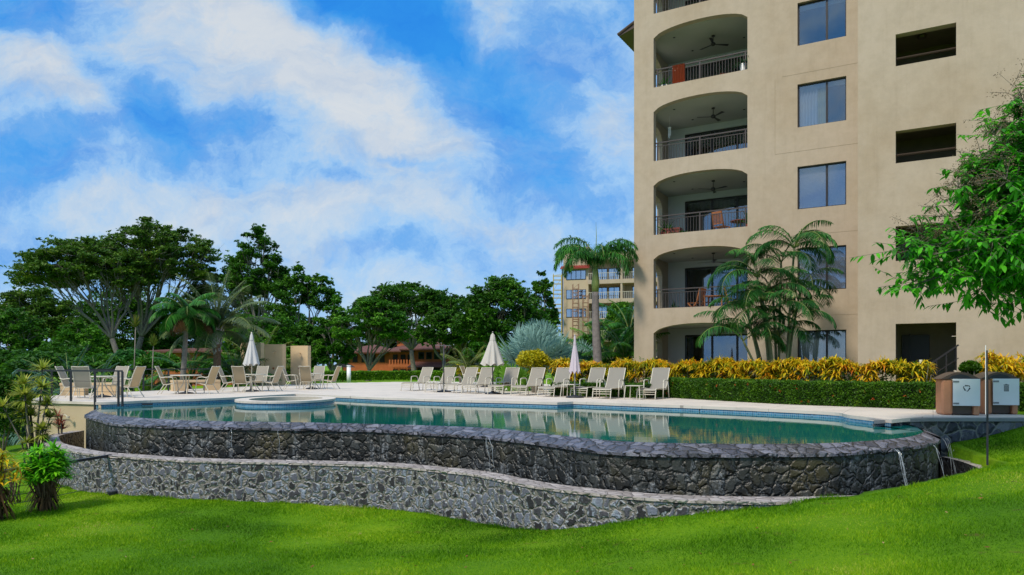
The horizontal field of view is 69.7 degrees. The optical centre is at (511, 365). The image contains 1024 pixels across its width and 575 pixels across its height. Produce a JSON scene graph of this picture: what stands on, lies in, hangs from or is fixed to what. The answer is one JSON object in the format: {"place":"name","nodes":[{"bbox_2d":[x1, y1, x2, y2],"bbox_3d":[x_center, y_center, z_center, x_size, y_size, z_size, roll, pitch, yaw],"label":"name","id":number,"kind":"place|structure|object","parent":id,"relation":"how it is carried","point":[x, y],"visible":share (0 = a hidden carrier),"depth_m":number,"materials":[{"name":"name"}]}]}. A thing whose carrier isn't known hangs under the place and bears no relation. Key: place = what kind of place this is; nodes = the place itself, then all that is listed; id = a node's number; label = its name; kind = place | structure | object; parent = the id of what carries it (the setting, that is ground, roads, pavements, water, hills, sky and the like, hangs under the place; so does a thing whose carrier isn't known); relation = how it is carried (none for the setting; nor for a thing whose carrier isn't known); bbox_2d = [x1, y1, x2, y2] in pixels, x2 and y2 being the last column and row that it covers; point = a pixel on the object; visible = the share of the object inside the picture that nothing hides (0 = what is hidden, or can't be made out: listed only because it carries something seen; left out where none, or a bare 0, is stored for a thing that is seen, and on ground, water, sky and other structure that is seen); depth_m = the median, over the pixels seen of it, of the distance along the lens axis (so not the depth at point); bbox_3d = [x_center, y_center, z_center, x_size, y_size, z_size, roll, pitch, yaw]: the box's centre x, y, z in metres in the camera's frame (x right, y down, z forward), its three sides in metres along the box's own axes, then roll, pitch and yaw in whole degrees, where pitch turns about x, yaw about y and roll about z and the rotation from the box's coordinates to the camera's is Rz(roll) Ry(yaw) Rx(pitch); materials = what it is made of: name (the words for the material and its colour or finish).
{"place":"outdoors","nodes":[
{"label":"outdoors","id":0,"kind":"place"},
{"bbox_2d":[146,348,232,385],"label":"orange house","id":1,"kind":"structure","parent":0,"point":[178,352],"depth_m":80.17,"materials":[{"name":"red ceramic"}]},
{"bbox_2d":[291,346,310,384],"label":"shower wall","id":2,"kind":"structure","parent":0,"point":[300,355],"depth_m":41.52,"materials":[{"name":"beige stone"}]},
{"bbox_2d":[0,0,656,365],"label":"sky","id":3,"kind":"structure","parent":0,"point":[442,145],"materials":[{"name":"blue"}]},
{"bbox_2d":[0,366,1023,574],"bbox_3d":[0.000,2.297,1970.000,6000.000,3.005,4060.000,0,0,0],"label":"lawn","id":4,"kind":"structure","parent":0,"point":[958,451],"depth_m":9.55,"materials":[{"name":"green plant"}]},
{"bbox_2d":[0,366,29,452],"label":"shrub","id":5,"kind":"object","parent":4,"relation":"on","point":[6,384],"visible":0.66,"depth_m":23.88,"materials":[{"name":"green plant"}]},
{"bbox_2d":[0,448,30,520],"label":"croton bush","id":6,"kind":"object","parent":4,"relation":"on","point":[5,510],"visible":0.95,"depth_m":12.98,"materials":[{"name":"yellow plant"}]},
{"bbox_2d":[0,348,33,368],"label":"shrub","id":7,"kind":"object","parent":4,"relation":"on","point":[6,355],"visible":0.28,"depth_m":43.25,"materials":[{"name":"green plant"}]},
{"bbox_2d":[0,305,49,352],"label":"tree","id":8,"kind":"object","parent":4,"relation":"on","point":[15,324],"visible":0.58,"depth_m":65.42,"materials":[{"name":"green plant"}]},
{"bbox_2d":[0,357,60,463],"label":"dracaena","id":9,"kind":"object","parent":4,"relation":"on","point":[28,411],"visible":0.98,"depth_m":18.49,"materials":[{"name":"green plant"}]},
{"bbox_2d":[0,350,79,397],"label":"shrub","id":10,"kind":"object","parent":4,"relation":"on","point":[15,365],"visible":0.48,"depth_m":36.25,"materials":[{"name":"green plant"}]},
{"bbox_2d":[11,438,75,511],"bbox_3d":[-8.896,2.113,13.900,1.177,1.476,1.250,0,0,0],"label":"croton bush","id":11,"kind":"object","parent":4,"relation":"on","point":[47,471],"visible":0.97,"depth_m":13.75,"materials":[{"name":"green plant"}]},
{"bbox_2d":[0,286,87,341],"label":"tree","id":12,"kind":"object","parent":4,"relation":"on","point":[47,310],"visible":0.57,"depth_m":74.82,"materials":[{"name":"green plant"}]},
{"bbox_2d":[32,340,87,394],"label":"shrub","id":13,"kind":"object","parent":4,"relation":"on","point":[73,350],"visible":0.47,"depth_m":54.51,"materials":[{"name":"green plant"}]},
{"bbox_2d":[27,403,100,454],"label":"retaining wall","id":14,"kind":"structure","parent":4,"relation":"on","point":[73,414],"depth_m":22.41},
{"bbox_2d":[20,345,125,397],"bbox_3d":[-21.026,0.980,35.015,5.152,3.942,5.808,0,0,0],"label":"palm tree","id":15,"kind":"object","parent":4,"relation":"on","point":[56,386],"visible":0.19,"depth_m":34.75,"materials":[{"name":"green plant"}]},
{"bbox_2d":[51,319,112,381],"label":"tree","id":16,"kind":"object","parent":4,"relation":"on","point":[85,338],"visible":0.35,"depth_m":59.55,"materials":[{"name":"green plant"}]},
{"bbox_2d":[0,234,164,383],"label":"tree","id":17,"kind":"object","parent":4,"relation":"on","point":[74,270],"visible":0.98,"depth_m":85.72,"materials":[{"name":"green plant"}]},
{"bbox_2d":[74,353,128,379],"bbox_3d":[-22.558,0.713,39.995,2.902,2.825,3.015,0,0,0],"label":"shrub","id":18,"kind":"object","parent":4,"relation":"on","point":[101,359],"visible":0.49,"depth_m":39.74,"materials":[{"name":"green plant"}]},
{"bbox_2d":[49,287,173,370],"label":"tree","id":19,"kind":"object","parent":4,"relation":"on","point":[121,340],"visible":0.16,"depth_m":101.83,"materials":[{"name":"green plant"}]},
{"bbox_2d":[109,347,146,391],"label":"shrub","id":20,"kind":"object","parent":4,"relation":"on","point":[127,355],"visible":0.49,"depth_m":51.46,"materials":[{"name":"green plant"}]},
{"bbox_2d":[127,351,180,389],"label":"shrub","id":21,"kind":"object","parent":4,"relation":"on","point":[145,361],"visible":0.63,"depth_m":41.48,"materials":[{"name":"green plant"}]},
{"bbox_2d":[91,216,224,378],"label":"tree","id":22,"kind":"object","parent":4,"relation":"on","point":[167,252],"visible":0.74,"depth_m":91.02,"materials":[{"name":"green plant"}]},
{"bbox_2d":[123,295,224,350],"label":"tree","id":23,"kind":"object","parent":4,"relation":"on","point":[163,344],"visible":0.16,"depth_m":93.95,"materials":[{"name":"green plant"}]},
{"bbox_2d":[149,292,220,379],"bbox_3d":[-16.249,-0.990,36.476,3.268,5.359,3.453,0,0,0],"label":"palm tree","id":24,"kind":"object","parent":4,"relation":"on","point":[183,314],"visible":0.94,"depth_m":36.08,"materials":[{"name":"green plant"}]},
{"bbox_2d":[142,334,230,390],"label":"palm tree","id":25,"kind":"object","parent":4,"relation":"on","point":[191,366],"visible":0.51,"depth_m":39.60,"materials":[{"name":"green plant"}]},
{"bbox_2d":[159,270,280,385],"bbox_3d":[-15.323,-1.816,38.712,5.937,6.388,6.357,0,0,0],"label":"palm tree","id":26,"kind":"object","parent":4,"relation":"on","point":[218,334],"visible":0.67,"depth_m":38.30,"materials":[{"name":"green plant"}]},
{"bbox_2d":[178,250,269,345],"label":"tree","id":27,"kind":"object","parent":4,"relation":"on","point":[205,290],"visible":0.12,"depth_m":96.26,"materials":[{"name":"green plant"}]},
{"bbox_2d":[173,331,281,387],"bbox_3d":[-15.177,-0.002,40.151,5.379,3.971,5.670,0,0,0],"label":"palm tree","id":28,"kind":"object","parent":4,"relation":"on","point":[229,371],"visible":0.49,"depth_m":39.61,"materials":[{"name":"green plant"}]},
{"bbox_2d":[218,223,290,329],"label":"tree","id":29,"kind":"object","parent":4,"relation":"on","point":[259,280],"visible":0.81,"depth_m":84.80,"materials":[{"name":"green plant"}]},
{"bbox_2d":[221,310,304,384],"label":"tree","id":30,"kind":"object","parent":4,"relation":"on","point":[280,336],"visible":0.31,"depth_m":73.33,"materials":[{"name":"green plant"}]},
{"bbox_2d":[259,261,340,360],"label":"tree","id":31,"kind":"object","parent":4,"relation":"on","point":[309,291],"visible":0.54,"depth_m":80.82,"materials":[{"name":"green plant"}]},
{"bbox_2d":[311,293,357,382],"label":"tree","id":32,"kind":"object","parent":4,"relation":"on","point":[342,351],"visible":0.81,"depth_m":75.35,"materials":[{"name":"green plant"}]},
{"bbox_2d":[329,296,412,380],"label":"tree","id":33,"kind":"object","parent":4,"relation":"on","point":[381,324],"visible":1,"depth_m":70.85,"materials":[{"name":"green plant"}]},
{"bbox_2d":[346,281,451,370],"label":"tree","id":34,"kind":"object","parent":4,"relation":"on","point":[408,300],"visible":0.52,"depth_m":95.74,"materials":[{"name":"green plant"}]},
{"bbox_2d":[343,330,455,370],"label":"orange house","id":35,"kind":"structure","parent":4,"relation":"on","point":[395,358],"depth_m":108.91,"materials":[{"name":"red ceramic"}]},
{"bbox_2d":[311,370,494,380],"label":"clipped hedge","id":36,"kind":"object","parent":4,"relation":"on","point":[359,375],"visible":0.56,"depth_m":55.00,"materials":[{"name":"green plant"}]},
{"bbox_2d":[410,305,467,366],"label":"tree","id":37,"kind":"object","parent":4,"relation":"on","point":[435,318],"visible":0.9,"depth_m":90.73,"materials":[{"name":"green plant"}]},
{"bbox_2d":[442,294,466,362],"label":"tree","id":38,"kind":"object","parent":4,"relation":"on","point":[452,301],"visible":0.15,"depth_m":93.80,"materials":[{"name":"green plant"}]},
{"bbox_2d":[460,342,487,368],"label":"tree","id":39,"kind":"object","parent":4,"relation":"on","point":[477,346],"visible":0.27,"depth_m":65.56,"materials":[{"name":"green plant"}]},
{"bbox_2d":[447,274,551,349],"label":"tree","id":40,"kind":"object","parent":4,"relation":"on","point":[475,323],"visible":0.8,"depth_m":83.66,"materials":[{"name":"green plant"}]},
{"bbox_2d":[43,430,981,529],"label":"stone retaining wall","id":41,"kind":"structure","parent":4,"relation":"on","point":[478,496],"depth_m":14.20,"materials":[{"name":"stone"}]},
{"bbox_2d":[2,454,111,504],"bbox_3d":[-9.308,2.356,13.413,0.254,0.888,5.035,0,0,16],"label":"cable railing","id":42,"kind":"object","parent":41,"relation":"attached to","point":[91,458],"visible":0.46,"depth_m":15.06,"materials":[{"name":"black metal"}]},
{"bbox_2d":[23,382,1023,422],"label":"pool deck","id":43,"kind":"structure","parent":4,"relation":"on","point":[382,390],"depth_m":24.30,"materials":[{"name":"beige concrete"}]},
{"bbox_2d":[17,370,123,409],"bbox_3d":[-13.464,0.814,22.383,4.146,1.332,0.271,0,0,20],"label":"cable railing","id":44,"kind":"object","parent":43,"relation":"on","point":[118,381],"visible":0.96,"depth_m":21.85,"materials":[{"name":"black metal"}]},
{"bbox_2d":[71,366,97,398],"bbox_3d":[-14.036,0.568,24.128,0.609,1.080,0.773,0,0,-10],"label":"patio chair","id":45,"kind":"object","parent":43,"relation":"on","point":[82,379],"visible":0.92,"depth_m":23.96,"materials":[{"name":"grey fabric"}]},
{"bbox_2d":[59,382,120,395],"bbox_3d":[-15.405,0.870,26.973,2.033,0.460,0.450,0,0,-8],"label":"garden bench","id":46,"kind":"object","parent":43,"relation":"on","point":[66,391],"visible":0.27,"depth_m":26.81,"materials":[{"name":"beige"}]},
{"bbox_2d":[41,368,216,394],"bbox_3d":[-15.806,0.624,30.203,1.465,0.952,9.403,0,0,16],"label":"cable railing","id":47,"kind":"object","parent":43,"relation":"on","point":[143,385],"visible":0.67,"depth_m":31.36,"materials":[{"name":"black metal"}]},
{"bbox_2d":[116,366,145,397],"bbox_3d":[-12.915,0.568,24.990,0.773,1.080,0.609,0,0,8],"label":"patio chair","id":48,"kind":"object","parent":43,"relation":"on","point":[136,378],"visible":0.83,"depth_m":24.96,"materials":[{"name":"beige fabric"}]},
{"bbox_2d":[170,380,220,390],"bbox_3d":[-13.757,0.870,31.979,1.972,0.460,0.450,0,0,-37],"label":"garden bench","id":49,"kind":"object","parent":43,"relation":"on","point":[209,387],"visible":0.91,"depth_m":31.58,"materials":[{"name":"beige"}]},
{"bbox_2d":[195,366,220,393],"bbox_3d":[-11.760,0.568,28.485,0.773,1.080,0.609,0,0,12],"label":"patio chair","id":50,"kind":"object","parent":43,"relation":"on","point":[212,375],"visible":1,"depth_m":28.42,"materials":[{"name":"beige fabric"}]},
{"bbox_2d":[231,366,251,392],"bbox_3d":[-11.017,0.568,29.928,0.609,1.080,0.773,0,0,5],"label":"patio chair","id":51,"kind":"object","parent":43,"relation":"on","point":[239,376],"visible":1,"depth_m":29.75,"materials":[{"name":"beige fabric"}]},
{"bbox_2d":[243,332,259,391],"bbox_3d":[-10.941,-0.150,30.908,0.682,2.500,0.655,0,0,-35],"label":"closed umbrella","id":52,"kind":"object","parent":43,"relation":"on","point":[251,358],"visible":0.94,"depth_m":30.76,"materials":[{"name":"white fabric"}]},
{"bbox_2d":[240,343,263,384],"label":"shower wall","id":53,"kind":"structure","parent":43,"relation":"on","point":[260,350],"depth_m":41.95,"materials":[{"name":"beige concrete"}]},
{"bbox_2d":[265,344,285,384],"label":"shower wall","id":54,"kind":"structure","parent":43,"relation":"on","point":[275,355],"depth_m":40.50,"materials":[{"name":"beige concrete"}]},
{"bbox_2d":[401,367,433,390],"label":"sun lounger","id":55,"kind":"object","parent":43,"relation":"on","point":[425,374],"visible":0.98,"depth_m":32.70,"materials":[{"name":"grey fabric"}]},
{"bbox_2d":[424,367,455,391],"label":"sun lounger","id":56,"kind":"object","parent":43,"relation":"on","point":[449,373],"visible":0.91,"depth_m":31.70,"materials":[{"name":"grey fabric"}]},
{"bbox_2d":[444,367,477,392],"bbox_3d":[-2.055,0.596,29.952,0.732,1.015,1.569,0,0,32],"label":"sun lounger","id":57,"kind":"object","parent":43,"relation":"on","point":[470,372],"visible":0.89,"depth_m":30.40,"materials":[{"name":"grey fabric"}]},
{"bbox_2d":[440,345,484,376],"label":"palm tree","id":58,"kind":"object","parent":43,"relation":"on","point":[470,363],"visible":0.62,"depth_m":41.78,"materials":[{"name":"green plant"}]},
{"bbox_2d":[461,367,493,392],"bbox_3d":[-1.338,0.596,29.168,0.732,1.015,1.569,0,0,28],"label":"sun lounger","id":59,"kind":"object","parent":43,"relation":"on","point":[485,377],"visible":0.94,"depth_m":29.60,"materials":[{"name":"grey fabric"}]},
{"bbox_2d":[480,331,503,393],"bbox_3d":[-0.737,-0.095,28.111,0.932,2.390,0.895,0,0,-35],"label":"closed umbrella","id":60,"kind":"object","parent":43,"relation":"on","point":[492,356],"visible":0.98,"depth_m":27.92,"materials":[{"name":"beige fabric"}]},
{"bbox_2d":[487,367,519,394],"bbox_3d":[-0.301,0.596,28.307,0.732,1.015,1.569,0,0,26],"label":"sun lounger","id":61,"kind":"object","parent":43,"relation":"on","point":[511,375],"visible":0.95,"depth_m":28.78,"materials":[{"name":"grey"}]},
{"bbox_2d":[493,363,530,390],"bbox_3d":[0.016,0.569,31.484,1.938,1.793,1.807,0,0,-39],"label":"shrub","id":62,"kind":"object","parent":43,"relation":"on","point":[500,372],"visible":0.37,"depth_m":31.19,"materials":[{"name":"green plant"}]},
{"bbox_2d":[84,398,940,496],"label":"swimming pool","id":63,"kind":"structure","parent":43,"relation":"in","point":[795,470],"depth_m":12.91,"materials":[{"name":"stone"}]},
{"bbox_2d":[234,396,335,406],"bbox_3d":[-7.325,1.291,23.900,3.080,0.418,4.040,0,0,-4],"label":"hot tub","id":64,"kind":"object","parent":63,"relation":"in","point":[284,401],"visible":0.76,"depth_m":22.66,"materials":[{"name":"beige concrete"}]},
{"bbox_2d":[96,400,922,443],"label":"pool water","id":65,"kind":"structure","parent":63,"relation":"in","point":[642,425],"depth_m":16.63,"materials":[{"name":"teal liquid"}]},
{"bbox_2d":[510,368,545,395],"bbox_3d":[0.616,0.596,27.259,0.732,1.015,1.569,0,0,31],"label":"sun lounger","id":66,"kind":"object","parent":43,"relation":"on","point":[536,376],"visible":0.93,"depth_m":27.69,"materials":[{"name":"grey fabric"}]},
{"bbox_2d":[515,348,551,392],"bbox_3d":[0.821,0.406,29.509,1.402,2.201,1.293,0,0,-32],"label":"shrub","id":67,"kind":"object","parent":43,"relation":"on","point":[537,358],"visible":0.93,"depth_m":29.23,"materials":[{"name":"yellow plant"}]},
{"bbox_2d":[498,318,577,389],"bbox_3d":[1.159,-0.362,32.514,3.761,3.457,3.418,0,0,0],"label":"fan palm","id":68,"kind":"object","parent":43,"relation":"on","point":[545,338],"visible":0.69,"depth_m":31.74,"materials":[{"name":"green plant"}]},
{"bbox_2d":[537,368,570,396],"bbox_3d":[1.538,0.596,26.145,0.732,1.015,1.569,0,0,29],"label":"sun lounger","id":69,"kind":"object","parent":43,"relation":"on","point":[562,375],"visible":0.88,"depth_m":26.58,"materials":[{"name":"grey"}]},
{"bbox_2d":[566,334,583,397],"bbox_3d":[2.127,0.030,24.900,0.620,2.140,0.620,0,0,-11],"label":"closed umbrella","id":70,"kind":"object","parent":43,"relation":"on","point":[574,365],"visible":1,"depth_m":24.81,"materials":[{"name":"white fabric"}]},
{"bbox_2d":[570,368,605,397],"bbox_3d":[2.673,0.596,25.677,0.732,1.015,1.569,0,0,33],"label":"sun lounger","id":71,"kind":"object","parent":43,"relation":"on","point":[596,375],"visible":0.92,"depth_m":26.14,"materials":[{"name":"grey fabric"}]},
{"bbox_2d":[548,381,657,397],"bbox_3d":[3.184,0.866,25.939,4.144,0.621,1.085,0,0,37],"label":"clipped hedge","id":72,"kind":"object","parent":43,"relation":"on","point":[614,392],"visible":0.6,"depth_m":25.57,"materials":[{"name":"green plant"}]},
{"bbox_2d":[592,368,625,398],"bbox_3d":[3.268,0.596,24.630,0.732,1.015,1.569,0,0,28],"label":"sun lounger","id":73,"kind":"object","parent":43,"relation":"on","point":[615,378],"visible":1,"depth_m":25.09,"materials":[{"name":"grey fabric"}]},
{"bbox_2d":[636,368,669,399],"bbox_3d":[4.670,0.596,24.226,0.732,1.015,1.569,0,0,30],"label":"sun lounger","id":74,"kind":"object","parent":43,"relation":"on","point":[659,379],"visible":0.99,"depth_m":24.66,"materials":[{"name":"grey fabric"}]},
{"bbox_2d":[544,354,936,382],"bbox_3d":[6.763,0.341,25.150,2.466,1.532,14.324,0,0,-44],"label":"croton hedge","id":75,"kind":"object","parent":43,"relation":"on","point":[747,369],"visible":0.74,"depth_m":22.98,"materials":[{"name":"yellow plant"}]},
{"bbox_2d":[644,376,935,409],"bbox_3d":[7.574,0.773,22.028,1.696,0.800,9.844,0,0,-36],"label":"clipped hedge","id":76,"kind":"object","parent":43,"relation":"on","point":[917,394],"visible":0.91,"depth_m":20.23,"materials":[{"name":"green plant"}]},
{"bbox_2d":[930,372,979,414],"bbox_3d":[9.910,0.625,16.475,0.838,0.950,0.744,0,0,17],"label":"litter bin","id":77,"kind":"object","parent":43,"relation":"on","point":[960,394],"visible":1,"depth_m":16.17,"materials":[{"name":"wood"}]},
{"bbox_2d":[953,379,979,405],"bbox_3d":[9.947,0.595,16.095,0.525,0.590,0.039,0,0,17],"label":"door","id":78,"kind":"structure","parent":77,"relation":"in","point":[966,392],"depth_m":16.09,"materials":[{"name":"white metal"}]},
{"bbox_2d":[974,372,1018,413],"bbox_3d":[10.951,0.625,16.782,0.839,0.950,0.744,0,0,12],"label":"litter bin","id":79,"kind":"object","parent":43,"relation":"on","point":[1003,392],"visible":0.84,"depth_m":16.44,"materials":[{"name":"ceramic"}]},
{"bbox_2d":[993,379,1018,404],"bbox_3d":[11.023,0.595,16.407,0.525,0.590,0.039,0,0,12],"label":"door","id":80,"kind":"structure","parent":79,"relation":"in","point":[1005,391],"depth_m":16.40,"materials":[{"name":"white metal"}]},
{"bbox_2d":[527,270,560,325],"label":"tree","id":81,"kind":"object","parent":4,"relation":"on","point":[543,290],"visible":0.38,"depth_m":89.36,"materials":[{"name":"green plant"}]},
{"bbox_2d":[553,232,638,362],"bbox_3d":[3.520,-2.361,30.962,3.703,7.363,3.685,0,0,0],"label":"palm tree","id":82,"kind":"object","parent":4,"relation":"on","point":[577,252],"visible":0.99,"depth_m":30.84,"materials":[{"name":"green plant"}]},
{"bbox_2d":[560,247,656,376],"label":"apartment building","id":83,"kind":"structure","parent":4,"relation":"on","point":[613,287],"depth_m":117.32,"materials":[{"name":"beige paint"}]},
{"bbox_2d":[584,299,633,382],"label":"palm tree","id":84,"kind":"object","parent":4,"relation":"on","point":[620,324],"visible":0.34,"depth_m":38.89,"materials":[{"name":"green plant"}]},
{"bbox_2d":[567,322,656,381],"bbox_3d":[4.519,-0.483,35.091,4.587,3.303,4.820,0,0,-44],"label":"palm tree","id":85,"kind":"object","parent":4,"relation":"on","point":[604,349],"visible":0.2,"depth_m":34.44,"materials":[{"name":"green plant"}]},
{"bbox_2d":[602,301,633,352],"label":"tree","id":86,"kind":"object","parent":4,"relation":"on","point":[610,316],"visible":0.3,"depth_m":43.62,"materials":[{"name":"green plant"}]},
{"bbox_2d":[582,322,669,381],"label":"palm tree","id":87,"kind":"object","parent":4,"relation":"on","point":[628,350],"visible":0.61,"depth_m":32.73,"materials":[{"name":"green plant"}]},
{"bbox_2d":[693,220,844,379],"bbox_3d":[8.849,-1.925,25.341,4.356,6.075,4.546,0,0,37],"label":"areca palm","id":88,"kind":"object","parent":4,"relation":"on","point":[754,295],"visible":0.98,"depth_m":25.02,"materials":[{"name":"green plant"}]},
{"bbox_2d":[617,0,1023,382],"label":"apartment building","id":89,"kind":"structure","parent":4,"relation":"on","point":[847,118],"depth_m":27.93,"materials":[{"name":"beige paint"}]},
{"bbox_2d":[685,265,737,306],"bbox_3d":[9.576,-3.330,33.297,3.500,2.300,0.235,0,0,30],"label":"sliding door","id":90,"kind":"structure","parent":89,"relation":"in","point":[696,278],"depth_m":34.00,"materials":[{"name":"brown metal"}]},
{"bbox_2d":[685,334,746,377],"bbox_3d":[9.574,-0.230,33.293,3.500,2.300,0.226,0,0,30],"label":"sliding door","id":91,"kind":"structure","parent":89,"relation":"in","point":[690,337],"depth_m":34.07,"materials":[{"name":"blue glass"}]},
{"bbox_2d":[685,195,746,231],"bbox_3d":[9.576,-6.420,33.297,3.500,2.300,0.235,0,0,30],"label":"sliding door","id":92,"kind":"structure","parent":89,"relation":"in","point":[722,204],"depth_m":33.75,"materials":[{"name":"black glass"}]},
{"bbox_2d":[685,125,746,156],"bbox_3d":[9.574,-9.520,33.293,3.500,2.300,0.226,0,0,30],"label":"sliding door","id":93,"kind":"structure","parent":89,"relation":"in","point":[687,145],"depth_m":33.68,"materials":[{"name":"brown metal"}]},
{"bbox_2d":[798,330,845,374],"bbox_3d":[11.716,-0.485,27.772,1.700,1.670,0.147,0,0,30],"label":"window","id":94,"kind":"structure","parent":89,"relation":"in","point":[827,344],"depth_m":27.82,"materials":[{"name":"blue glass"}]},
{"bbox_2d":[798,245,845,289],"bbox_3d":[11.705,-3.640,27.754,1.700,1.620,0.106,0,0,30],"label":"window","id":95,"kind":"structure","parent":89,"relation":"in","point":[837,281],"depth_m":27.59,"materials":[{"name":"blue glass"}]},
{"bbox_2d":[798,162,845,208],"bbox_3d":[11.705,-6.750,27.754,1.700,1.620,0.106,0,0,30],"label":"window","id":96,"kind":"structure","parent":89,"relation":"in","point":[832,186],"depth_m":27.78,"materials":[{"name":"blue glass"}]},
{"bbox_2d":[798,77,845,126],"bbox_3d":[11.724,-9.880,27.786,1.700,1.640,0.180,0,0,30],"label":"window","id":97,"kind":"structure","parent":89,"relation":"in","point":[812,100],"depth_m":27.97,"materials":[{"name":"blue glass"}]},
{"bbox_2d":[798,0,845,45],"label":"window","id":98,"kind":"structure","parent":89,"relation":"in","point":[830,2],"depth_m":27.86,"materials":[{"name":"blue glass"}]},
{"bbox_2d":[902,334,929,381],"bbox_3d":[14.116,-0.100,25.725,0.850,2.000,0.105,0,0,30],"label":"hall door","id":99,"kind":"structure","parent":89,"relation":"in","point":[914,347],"depth_m":25.72,"materials":[{"name":"brown metal"}]},
{"bbox_2d":[850,59,1023,327],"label":"broadleaf tree","id":100,"kind":"object","parent":4,"relation":"on","point":[984,237],"visible":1,"depth_m":13.21,"materials":[{"name":"green plant"}]},
{"bbox_2d":[870,417,1023,455],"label":"stone retaining wall","id":101,"kind":"structure","parent":4,"relation":"on","point":[948,431],"depth_m":15.61,"materials":[{"name":"grey stone"}]},
{"bbox_2d":[985,345,988,464],"bbox_3d":[8.317,0.701,12.879,0.046,2.101,0.260,0,0,34],"label":"sign post","id":102,"kind":"object","parent":4,"relation":"on","point":[987,404],"visible":1,"depth_m":12.78,"materials":[{"name":"black metal"}]},
{"bbox_2d":[973,349,1023,381],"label":"croton hedge","id":103,"kind":"object","parent":4,"relation":"on","point":[1008,367],"visible":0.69,"depth_m":18.81,"materials":[{"name":"yellow plant"}]},
{"bbox_2d":[958,360,982,374],"bbox_3d":[11.325,0.557,18.201,0.588,1.384,0.486,0,0,0],"label":"shrub","id":104,"kind":"object","parent":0,"point":[972,367],"visible":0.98,"depth_m":18.11,"materials":[{"name":"green plant"}]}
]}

